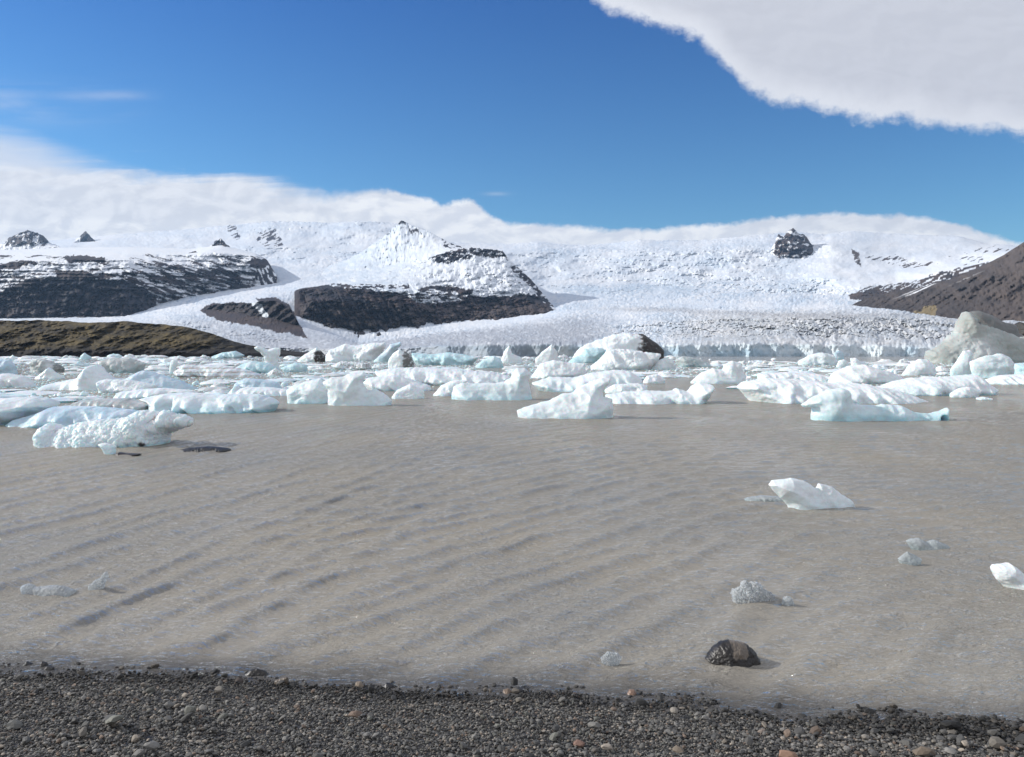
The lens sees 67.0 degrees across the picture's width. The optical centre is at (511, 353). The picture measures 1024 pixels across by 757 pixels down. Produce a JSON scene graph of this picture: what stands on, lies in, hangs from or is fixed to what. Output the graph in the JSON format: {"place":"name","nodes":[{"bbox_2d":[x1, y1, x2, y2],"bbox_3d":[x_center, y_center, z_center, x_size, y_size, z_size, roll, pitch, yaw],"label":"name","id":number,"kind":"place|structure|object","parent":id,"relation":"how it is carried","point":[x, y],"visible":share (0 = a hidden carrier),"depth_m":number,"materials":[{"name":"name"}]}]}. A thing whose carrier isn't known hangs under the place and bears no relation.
{"place":"outdoors","nodes":[
{"label":"outdoors","id":0,"kind":"place"},
{"bbox_2d":[0,230,60,249],"bbox_3d":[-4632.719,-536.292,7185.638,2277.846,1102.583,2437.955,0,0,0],"label":"mountain","id":1,"kind":"structure","parent":0,"point":[27,239],"depth_m":6447.01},
{"bbox_2d":[74,231,94,242],"bbox_3d":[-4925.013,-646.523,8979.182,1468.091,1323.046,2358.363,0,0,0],"label":"mountain","id":2,"kind":"structure","parent":0,"point":[84,236],"depth_m":7989.79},
{"bbox_2d":[0,245,276,318],"bbox_3d":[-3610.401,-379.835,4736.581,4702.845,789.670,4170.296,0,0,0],"label":"mountain","id":3,"kind":"structure","parent":0,"point":[81,282],"depth_m":3219.88,"materials":[{"name":"stone"}]},
{"bbox_2d":[0,320,325,356],"bbox_3d":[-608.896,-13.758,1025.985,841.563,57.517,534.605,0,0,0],"label":"moraine","id":4,"kind":"structure","parent":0,"point":[51,338],"depth_m":849.25,"materials":[{"name":"brown soil"}]},
{"bbox_2d":[209,238,229,246],"bbox_3d":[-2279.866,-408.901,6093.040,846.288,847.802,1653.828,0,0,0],"label":"mountain","id":5,"kind":"structure","parent":0,"point":[220,241],"depth_m":5540.71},
{"bbox_2d":[203,301,300,326],"bbox_3d":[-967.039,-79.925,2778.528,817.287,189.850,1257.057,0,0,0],"label":"hill","id":6,"kind":"structure","parent":0,"point":[275,310],"depth_m":2413.47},
{"bbox_2d":[294,221,555,337],"bbox_3d":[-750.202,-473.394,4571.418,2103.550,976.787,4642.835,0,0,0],"label":"mountain","id":7,"kind":"structure","parent":0,"point":[400,273],"depth_m":3290.16,"materials":[{"name":"snow"}]},
{"bbox_2d":[0,662,1023,756],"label":"beach","id":8,"kind":"structure","parent":0,"point":[341,747],"depth_m":5.96,"materials":[{"name":"gravel"}]},
{"bbox_2d":[6,719,22,730],"bbox_3d":[-3.737,2.799,5.812,0.111,0.066,0.086,12,26,-12],"label":"cobble","id":9,"kind":"object","parent":8,"relation":"on","point":[14,723],"visible":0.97,"depth_m":5.80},
{"bbox_2d":[245,668,267,675],"bbox_3d":[-2.385,3.014,7.235,0.228,0.144,0.116,0,0,0],"label":"rock","id":10,"kind":"object","parent":8,"relation":"on","point":[256,672],"visible":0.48,"depth_m":7.21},
{"bbox_2d":[348,711,362,717],"bbox_3d":[-1.257,2.889,6.195,0.121,0.064,0.094,-13,-18,30],"label":"cobble","id":11,"kind":"object","parent":8,"relation":"on","point":[356,714],"visible":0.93,"depth_m":6.17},
{"bbox_2d":[573,739,584,746],"bbox_3d":[0.486,2.834,5.630,0.088,0.047,0.105,6,-10,17],"label":"cobble","id":12,"kind":"object","parent":8,"relation":"on","point":[577,742],"visible":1,"depth_m":5.61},
{"bbox_2d":[672,745,683,754],"bbox_3d":[1.192,2.841,5.544,0.072,0.045,0.087,-24,22,-21],"label":"cobble","id":13,"kind":"object","parent":8,"relation":"on","point":[677,749],"visible":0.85,"depth_m":5.53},
{"bbox_2d":[779,750,797,756],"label":"cobble","id":14,"kind":"object","parent":8,"relation":"on","point":[784,753],"visible":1,"depth_m":5.46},
{"bbox_2d":[912,746,935,756],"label":"cobble","id":15,"kind":"object","parent":8,"relation":"on","point":[922,751],"visible":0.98,"depth_m":5.59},
{"bbox_2d":[0,356,1023,742],"bbox_3d":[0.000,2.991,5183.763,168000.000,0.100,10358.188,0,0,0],"label":"water","id":16,"kind":"structure","parent":0,"point":[434,542],"depth_m":11.79,"materials":[{"name":"liquid"}]},
{"bbox_2d":[0,359,17,373],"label":"iceberg","id":17,"kind":"object","parent":16,"relation":"on","point":[8,366],"visible":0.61,"depth_m":115.62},
{"bbox_2d":[0,389,26,391],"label":"ice floe","id":18,"kind":"object","parent":16,"relation":"on","point":[9,390],"visible":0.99,"depth_m":61.37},
{"bbox_2d":[0,393,27,397],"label":"ice floe","id":19,"kind":"object","parent":16,"relation":"on","point":[3,395],"visible":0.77,"depth_m":50.23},
{"bbox_2d":[0,373,36,386],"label":"ice floe","id":20,"kind":"object","parent":16,"relation":"on","point":[10,380],"visible":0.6,"depth_m":69.53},
{"bbox_2d":[0,396,60,424],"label":"ice floe","id":21,"kind":"object","parent":16,"relation":"on","point":[13,408],"visible":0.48,"depth_m":33.02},
{"bbox_2d":[5,390,58,394],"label":"ice floe","id":22,"kind":"object","parent":16,"relation":"on","point":[29,392],"visible":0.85,"depth_m":57.37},
{"bbox_2d":[29,358,64,371],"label":"iceberg","id":23,"kind":"object","parent":16,"relation":"on","point":[39,365],"visible":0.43,"depth_m":125.54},
{"bbox_2d":[20,583,76,596],"bbox_3d":[-5.796,3.039,9.682,0.681,0.321,0.382,0,0,0],"label":"ice chunk","id":24,"kind":"object","parent":16,"relation":"on","point":[47,590],"visible":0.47,"depth_m":9.61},
{"bbox_2d":[35,368,64,378],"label":"iceberg","id":25,"kind":"object","parent":16,"relation":"on","point":[48,373],"visible":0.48,"depth_m":91.52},
{"bbox_2d":[51,397,79,402],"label":"ice floe","id":26,"kind":"object","parent":16,"relation":"on","point":[62,399],"visible":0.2,"depth_m":47.93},
{"bbox_2d":[5,406,138,427],"bbox_3d":[-18.523,2.973,32.809,5.640,1.520,3.301,0,0,0],"label":"ice floe","id":27,"kind":"object","parent":16,"relation":"on","point":[65,416],"visible":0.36,"depth_m":31.92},
{"bbox_2d":[70,360,89,365],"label":"ice floe","id":28,"kind":"object","parent":16,"relation":"on","point":[80,363],"visible":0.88,"depth_m":194.42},
{"bbox_2d":[38,364,124,389],"bbox_3d":[-35.695,2.651,65.748,9.122,3.492,4.818,0,0,0],"label":"ice floe","id":29,"kind":"object","parent":16,"relation":"on","point":[89,377],"visible":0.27,"depth_m":64.47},
{"bbox_2d":[65,396,100,399],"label":"ice floe","id":30,"kind":"object","parent":16,"relation":"on","point":[82,397],"visible":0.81,"depth_m":50.93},
{"bbox_2d":[88,571,108,590],"bbox_3d":[-5.267,2.991,9.851,0.266,0.442,0.151,0,0,0],"label":"ice chunk","id":31,"kind":"object","parent":16,"relation":"on","point":[98,583],"visible":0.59,"depth_m":9.81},
{"bbox_2d":[57,398,147,409],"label":"ice floe","id":32,"kind":"object","parent":16,"relation":"on","point":[130,403],"visible":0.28,"depth_m":39.33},
{"bbox_2d":[98,443,116,453],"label":"ice chunk","id":33,"kind":"object","parent":16,"relation":"on","point":[107,448],"visible":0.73,"depth_m":23.13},
{"bbox_2d":[32,410,193,448],"bbox_3d":[-13.233,2.906,25.799,5.153,2.086,2.417,0,0,0],"label":"ice floe","id":34,"kind":"object","parent":16,"relation":"on","point":[141,428],"visible":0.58,"depth_m":25.17,"materials":[{"name":"ice"}]},
{"bbox_2d":[98,357,146,372],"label":"iceberg","id":35,"kind":"object","parent":16,"relation":"on","point":[119,365],"visible":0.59,"depth_m":121.35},
{"bbox_2d":[96,379,156,392],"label":"ice floe","id":36,"kind":"object","parent":16,"relation":"on","point":[112,385],"visible":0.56,"depth_m":59.52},
{"bbox_2d":[114,452,140,455],"bbox_3d":[-11.352,3.006,22.897,0.822,0.201,0.458,0,0,0],"label":"rock","id":37,"kind":"object","parent":16,"relation":"in","point":[130,454],"visible":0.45,"depth_m":22.81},
{"bbox_2d":[113,388,197,398],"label":"ice floe","id":38,"kind":"object","parent":16,"relation":"on","point":[138,394],"visible":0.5,"depth_m":52.26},
{"bbox_2d":[144,367,168,370],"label":"ice floe","id":39,"kind":"object","parent":16,"relation":"on","point":[156,368],"visible":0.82,"depth_m":138.11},
{"bbox_2d":[125,370,197,388],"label":"ice floe","id":40,"kind":"object","parent":16,"relation":"on","point":[160,380],"visible":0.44,"depth_m":64.74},
{"bbox_2d":[169,359,177,373],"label":"ice chunk","id":41,"kind":"object","parent":16,"relation":"on","point":[173,365],"visible":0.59,"depth_m":115.86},
{"bbox_2d":[186,357,207,361],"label":"ice floe","id":42,"kind":"object","parent":16,"relation":"on","point":[196,359],"visible":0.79,"depth_m":302.42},
{"bbox_2d":[181,446,230,451],"bbox_3d":[-9.557,3.009,24.000,1.625,0.288,0.726,0,0,0],"label":"rock","id":43,"kind":"object","parent":16,"relation":"in","point":[207,448],"visible":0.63,"depth_m":23.82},
{"bbox_2d":[139,392,279,413],"bbox_3d":[-15.966,2.940,40.717,7.326,1.874,4.415,0,0,0],"label":"ice floe","id":44,"kind":"object","parent":16,"relation":"on","point":[191,402],"visible":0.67,"depth_m":39.46,"materials":[{"name":"ice"}]},
{"bbox_2d":[195,386,230,390],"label":"ice floe","id":45,"kind":"object","parent":16,"relation":"on","point":[211,388],"visible":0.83,"depth_m":62.80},
{"bbox_2d":[200,379,231,384],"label":"ice floe","id":46,"kind":"object","parent":16,"relation":"on","point":[211,382],"visible":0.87,"depth_m":75.51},
{"bbox_2d":[205,389,228,393],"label":"ice floe","id":47,"kind":"object","parent":16,"relation":"on","point":[219,391],"visible":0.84,"depth_m":57.92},
{"bbox_2d":[173,364,262,376],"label":"ice floe","id":48,"kind":"object","parent":16,"relation":"on","point":[194,370],"visible":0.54,"depth_m":99.71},
{"bbox_2d":[211,351,243,357],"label":"ice floe","id":49,"kind":"object","parent":16,"relation":"on","point":[233,354],"visible":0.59,"depth_m":521.32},
{"bbox_2d":[228,386,286,395],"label":"ice floe","id":50,"kind":"object","parent":16,"relation":"on","point":[270,391],"visible":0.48,"depth_m":55.43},
{"bbox_2d":[233,378,281,387],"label":"ice floe","id":51,"kind":"object","parent":16,"relation":"on","point":[247,382],"visible":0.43,"depth_m":64.38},
{"bbox_2d":[236,361,280,372],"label":"iceberg","id":52,"kind":"object","parent":16,"relation":"on","point":[258,367],"visible":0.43,"depth_m":120.21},
{"bbox_2d":[254,346,279,367],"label":"iceberg","id":53,"kind":"object","parent":16,"relation":"on","point":[272,355],"visible":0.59,"depth_m":144.42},
{"bbox_2d":[267,368,281,375],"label":"ice chunk","id":54,"kind":"object","parent":16,"relation":"on","point":[275,372],"visible":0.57,"depth_m":104.08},
{"bbox_2d":[266,378,297,381],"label":"ice floe","id":55,"kind":"object","parent":16,"relation":"on","point":[284,380],"visible":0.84,"depth_m":82.57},
{"bbox_2d":[280,362,306,371],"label":"ice floe","id":56,"kind":"object","parent":16,"relation":"on","point":[296,367],"visible":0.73,"depth_m":127.57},
{"bbox_2d":[293,376,317,380],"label":"ice floe","id":57,"kind":"object","parent":16,"relation":"on","point":[308,377],"visible":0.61,"depth_m":88.07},
{"bbox_2d":[286,378,327,403],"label":"iceberg","id":58,"kind":"object","parent":16,"relation":"on","point":[312,392],"visible":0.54,"depth_m":46.70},
{"bbox_2d":[297,348,324,361],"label":"iceberg","id":59,"kind":"object","parent":16,"relation":"on","point":[316,355],"visible":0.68,"depth_m":288.40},
{"bbox_2d":[331,361,371,369],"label":"ice floe","id":60,"kind":"object","parent":16,"relation":"on","point":[342,365],"visible":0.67,"depth_m":147.51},
{"bbox_2d":[325,342,385,360],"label":"iceberg","id":61,"kind":"object","parent":16,"relation":"on","point":[361,352],"visible":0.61,"depth_m":329.68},
{"bbox_2d":[323,372,391,405],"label":"iceberg","id":62,"kind":"object","parent":16,"relation":"on","point":[350,389],"visible":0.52,"depth_m":44.94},
{"bbox_2d":[373,342,401,361],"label":"iceberg","id":63,"kind":"object","parent":16,"relation":"on","point":[387,353],"visible":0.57,"depth_m":294.56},
{"bbox_2d":[363,375,430,390],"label":"ice floe","id":64,"kind":"object","parent":16,"relation":"on","point":[389,383],"visible":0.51,"depth_m":62.80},
{"bbox_2d":[388,350,413,367],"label":"iceberg","id":65,"kind":"object","parent":16,"relation":"on","point":[399,358],"visible":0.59,"depth_m":162.75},
{"bbox_2d":[392,384,423,398],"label":"ice floe","id":66,"kind":"object","parent":16,"relation":"on","point":[410,391],"visible":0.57,"depth_m":51.62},
{"bbox_2d":[375,367,509,384],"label":"ice floe","id":67,"kind":"object","parent":16,"relation":"on","point":[433,376],"visible":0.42,"depth_m":75.09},
{"bbox_2d":[412,352,478,364],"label":"iceberg","id":68,"kind":"object","parent":16,"relation":"on","point":[448,358],"visible":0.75,"depth_m":211.37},
{"bbox_2d":[433,380,467,395],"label":"ice floe","id":69,"kind":"object","parent":16,"relation":"on","point":[445,389],"visible":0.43,"depth_m":55.23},
{"bbox_2d":[2,356,952,401],"bbox_3d":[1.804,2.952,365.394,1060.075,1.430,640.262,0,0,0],"label":"brash ice","id":70,"kind":"structure","parent":16,"relation":"on","point":[373,370],"depth_m":129.43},
{"bbox_2d":[475,356,503,367],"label":"iceberg","id":71,"kind":"object","parent":16,"relation":"on","point":[493,362],"visible":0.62,"depth_m":164.62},
{"bbox_2d":[451,368,531,399],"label":"iceberg","id":72,"kind":"object","parent":16,"relation":"on","point":[516,386],"visible":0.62,"depth_m":50.45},
{"bbox_2d":[501,346,522,362],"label":"iceberg","id":73,"kind":"object","parent":16,"relation":"on","point":[508,356],"visible":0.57,"depth_m":259.75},
{"bbox_2d":[535,345,558,363],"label":"iceberg","id":74,"kind":"object","parent":16,"relation":"on","point":[549,353],"visible":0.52,"depth_m":232.07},
{"bbox_2d":[531,360,585,377],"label":"ice floe","id":75,"kind":"object","parent":16,"relation":"on","point":[554,368],"visible":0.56,"depth_m":95.39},
{"bbox_2d":[517,378,612,418],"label":"iceberg","id":76,"kind":"object","parent":16,"relation":"on","point":[587,401],"visible":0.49,"depth_m":36.09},
{"bbox_2d":[532,370,642,391],"bbox_3d":[6.143,2.761,63.032,9.064,2.939,5.220,0,0,0],"label":"ice floe","id":77,"kind":"object","parent":16,"relation":"on","point":[559,384],"visible":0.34,"depth_m":61.60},
{"bbox_2d":[569,347,605,362],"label":"iceberg","id":78,"kind":"object","parent":16,"relation":"on","point":[592,355],"visible":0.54,"depth_m":257.51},
{"bbox_2d":[600,651,621,665],"bbox_3d":[0.961,3.004,7.506,0.210,0.235,0.113,0,0,0],"label":"ice chunk","id":79,"kind":"object","parent":16,"relation":"on","point":[607,658],"visible":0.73,"depth_m":7.48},
{"bbox_2d":[573,333,663,359],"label":"iceberg","id":80,"kind":"object","parent":16,"relation":"on","point":[639,342],"visible":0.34,"depth_m":291.05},
{"bbox_2d":[590,349,660,369],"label":"ice floe","id":81,"kind":"object","parent":16,"relation":"on","point":[617,359],"visible":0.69,"depth_m":145.06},
{"bbox_2d":[605,383,646,392],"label":"ice floe","id":82,"kind":"object","parent":16,"relation":"on","point":[616,388],"visible":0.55,"depth_m":58.74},
{"bbox_2d":[643,374,665,382],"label":"ice chunk","id":83,"kind":"object","parent":16,"relation":"on","point":[655,378],"visible":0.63,"depth_m":78.74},
{"bbox_2d":[605,383,714,403],"bbox_3d":[9.099,2.851,47.760,6.661,2.132,4.125,0,0,0],"label":"ice floe","id":84,"kind":"object","parent":16,"relation":"on","point":[698,393],"visible":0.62,"depth_m":46.63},
{"bbox_2d":[650,357,675,369],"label":"iceberg","id":85,"kind":"object","parent":16,"relation":"on","point":[665,363],"visible":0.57,"depth_m":146.05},
{"bbox_2d":[658,371,676,377],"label":"ice floe","id":86,"kind":"object","parent":16,"relation":"on","point":[667,374],"visible":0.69,"depth_m":97.98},
{"bbox_2d":[675,356,710,366],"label":"iceberg","id":87,"kind":"object","parent":16,"relation":"on","point":[683,361],"visible":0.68,"depth_m":181.58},
{"bbox_2d":[690,361,745,383],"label":"iceberg","id":88,"kind":"object","parent":16,"relation":"on","point":[731,372],"visible":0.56,"depth_m":77.79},
{"bbox_2d":[705,639,760,666],"bbox_3d":[2.156,3.029,7.572,0.559,0.446,0.406,0,0,0],"label":"rock","id":89,"kind":"object","parent":16,"relation":"in","point":[728,652],"visible":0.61,"depth_m":7.48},
{"bbox_2d":[731,580,774,603],"bbox_3d":[2.918,3.019,9.364,0.544,0.547,0.342,0,0,0],"label":"ice chunk","id":90,"kind":"object","parent":16,"relation":"on","point":[745,591],"visible":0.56,"depth_m":9.29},
{"bbox_2d":[744,495,782,501],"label":"ice chunk","id":91,"kind":"object","parent":16,"relation":"on","point":[764,498],"visible":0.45,"depth_m":15.80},
{"bbox_2d":[781,596,795,605],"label":"ice chunk","id":92,"kind":"object","parent":16,"relation":"on","point":[787,601],"visible":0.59,"depth_m":9.22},
{"bbox_2d":[771,366,810,368],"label":"ice floe","id":93,"kind":"object","parent":16,"relation":"on","point":[794,367],"visible":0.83,"depth_m":153.32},
{"bbox_2d":[757,372,829,382],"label":"ice floe","id":94,"kind":"object","parent":16,"relation":"on","point":[805,376],"visible":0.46,"depth_m":80.65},
{"bbox_2d":[769,478,854,509],"bbox_3d":[5.860,2.939,15.088,1.700,1.042,0.574,0,0,0],"label":"ice chunk","id":95,"kind":"object","parent":16,"relation":"on","point":[797,494],"visible":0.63,"depth_m":14.95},
{"bbox_2d":[798,352,837,364],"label":"iceberg","id":96,"kind":"object","parent":16,"relation":"on","point":[821,358],"visible":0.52,"depth_m":208.57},
{"bbox_2d":[736,378,927,403],"bbox_3d":[20.593,2.931,49.498,11.994,2.786,7.334,0,0,0],"label":"ice floe","id":97,"kind":"object","parent":16,"relation":"on","point":[784,391],"visible":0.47,"depth_m":47.58,"materials":[{"name":"ice"}]},
{"bbox_2d":[834,350,843,358],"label":"ice chunk","id":98,"kind":"object","parent":16,"relation":"on","point":[838,354],"visible":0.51,"depth_m":427.43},
{"bbox_2d":[836,359,848,366],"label":"ice chunk","id":99,"kind":"object","parent":16,"relation":"on","point":[842,363],"visible":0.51,"depth_m":170.45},
{"bbox_2d":[850,358,868,365],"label":"ice chunk","id":100,"kind":"object","parent":16,"relation":"on","point":[855,361],"visible":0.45,"depth_m":183.91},
{"bbox_2d":[828,364,903,383],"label":"ice floe","id":101,"kind":"object","parent":16,"relation":"on","point":[863,373],"visible":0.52,"depth_m":77.47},
{"bbox_2d":[801,388,948,421],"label":"iceberg","id":102,"kind":"object","parent":16,"relation":"on","point":[837,404],"visible":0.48,"depth_m":34.65,"materials":[{"name":"ice"}]},
{"bbox_2d":[898,552,921,565],"bbox_3d":[5.684,3.000,11.053,0.341,0.354,0.210,0,0,0],"label":"ice chunk","id":103,"kind":"object","parent":16,"relation":"on","point":[909,558],"visible":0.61,"depth_m":11.01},
{"bbox_2d":[902,359,935,375],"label":"iceberg","id":104,"kind":"object","parent":16,"relation":"on","point":[921,367],"visible":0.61,"depth_m":107.45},
{"bbox_2d":[906,538,949,550],"bbox_3d":[6.425,3.022,11.918,0.704,0.382,0.316,0,0,0],"label":"ice chunk","id":105,"kind":"object","parent":16,"relation":"on","point":[919,544],"visible":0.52,"depth_m":11.84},
{"bbox_2d":[878,374,997,395],"bbox_3d":[31.447,2.825,57.635,8.498,2.608,5.090,0,0,0],"label":"ice floe","id":106,"kind":"object","parent":16,"relation":"on","point":[937,386],"visible":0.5,"depth_m":56.04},
{"bbox_2d":[936,366,949,371],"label":"ice floe","id":107,"kind":"object","parent":16,"relation":"on","point":[941,369],"visible":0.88,"depth_m":128.55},
{"bbox_2d":[950,350,973,375],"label":"iceberg","id":108,"kind":"object","parent":16,"relation":"on","point":[961,366],"visible":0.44,"depth_m":103.49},
{"bbox_2d":[949,386,981,397],"bbox_3d":[31.417,2.867,53.541,2.173,1.219,1.217,0,0,0],"label":"ice chunk","id":109,"kind":"object","parent":16,"relation":"on","point":[966,392],"visible":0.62,"depth_m":53.18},
{"bbox_2d":[924,311,1023,362],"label":"iceberg","id":110,"kind":"object","parent":16,"relation":"on","point":[974,335],"visible":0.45,"depth_m":244.83,"materials":[{"name":"ice"}]},
{"bbox_2d":[969,353,1014,377],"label":"iceberg","id":111,"kind":"object","parent":16,"relation":"on","point":[989,366],"visible":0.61,"depth_m":95.41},
{"bbox_2d":[970,311,1023,336],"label":"iceberg","id":112,"kind":"object","parent":16,"relation":"on","point":[989,320],"visible":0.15,"depth_m":281.72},
{"bbox_2d":[985,374,1023,384],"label":"ice floe","id":113,"kind":"object","parent":16,"relation":"on","point":[1014,379],"visible":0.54,"depth_m":75.60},
{"bbox_2d":[990,562,1023,589],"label":"ice chunk","id":114,"kind":"object","parent":16,"relation":"on","point":[1005,574],"visible":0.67,"depth_m":9.81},
{"bbox_2d":[1014,363,1023,373],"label":"ice floe","id":115,"kind":"object","parent":16,"relation":"on","point":[1019,368],"visible":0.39,"depth_m":113.08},
{"bbox_2d":[1015,322,1023,334],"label":"iceberg","id":116,"kind":"object","parent":16,"relation":"on","point":[1020,326],"visible":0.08,"depth_m":297.61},
{"bbox_2d":[0,221,1023,355],"bbox_3d":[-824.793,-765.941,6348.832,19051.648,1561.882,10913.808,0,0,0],"label":"glacier","id":117,"kind":"object","parent":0,"point":[751,295],"visible":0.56,"depth_m":3996.10,"materials":[{"name":"snow"}]},
{"bbox_2d":[0,0,1023,245],"label":"sky","id":118,"kind":"structure","parent":0,"point":[570,122],"materials":[{"name":"blue"}]},
{"bbox_2d":[770,228,813,258],"bbox_3d":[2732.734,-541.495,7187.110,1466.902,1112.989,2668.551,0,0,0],"label":"mountain","id":119,"kind":"structure","parent":0,"point":[792,243],"depth_m":6356.01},
{"bbox_2d":[853,242,1023,320],"bbox_3d":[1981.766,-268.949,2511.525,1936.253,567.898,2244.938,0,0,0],"label":"hill","id":120,"kind":"structure","parent":0,"point":[995,288],"depth_m":2315.66,"materials":[{"name":"stone"}]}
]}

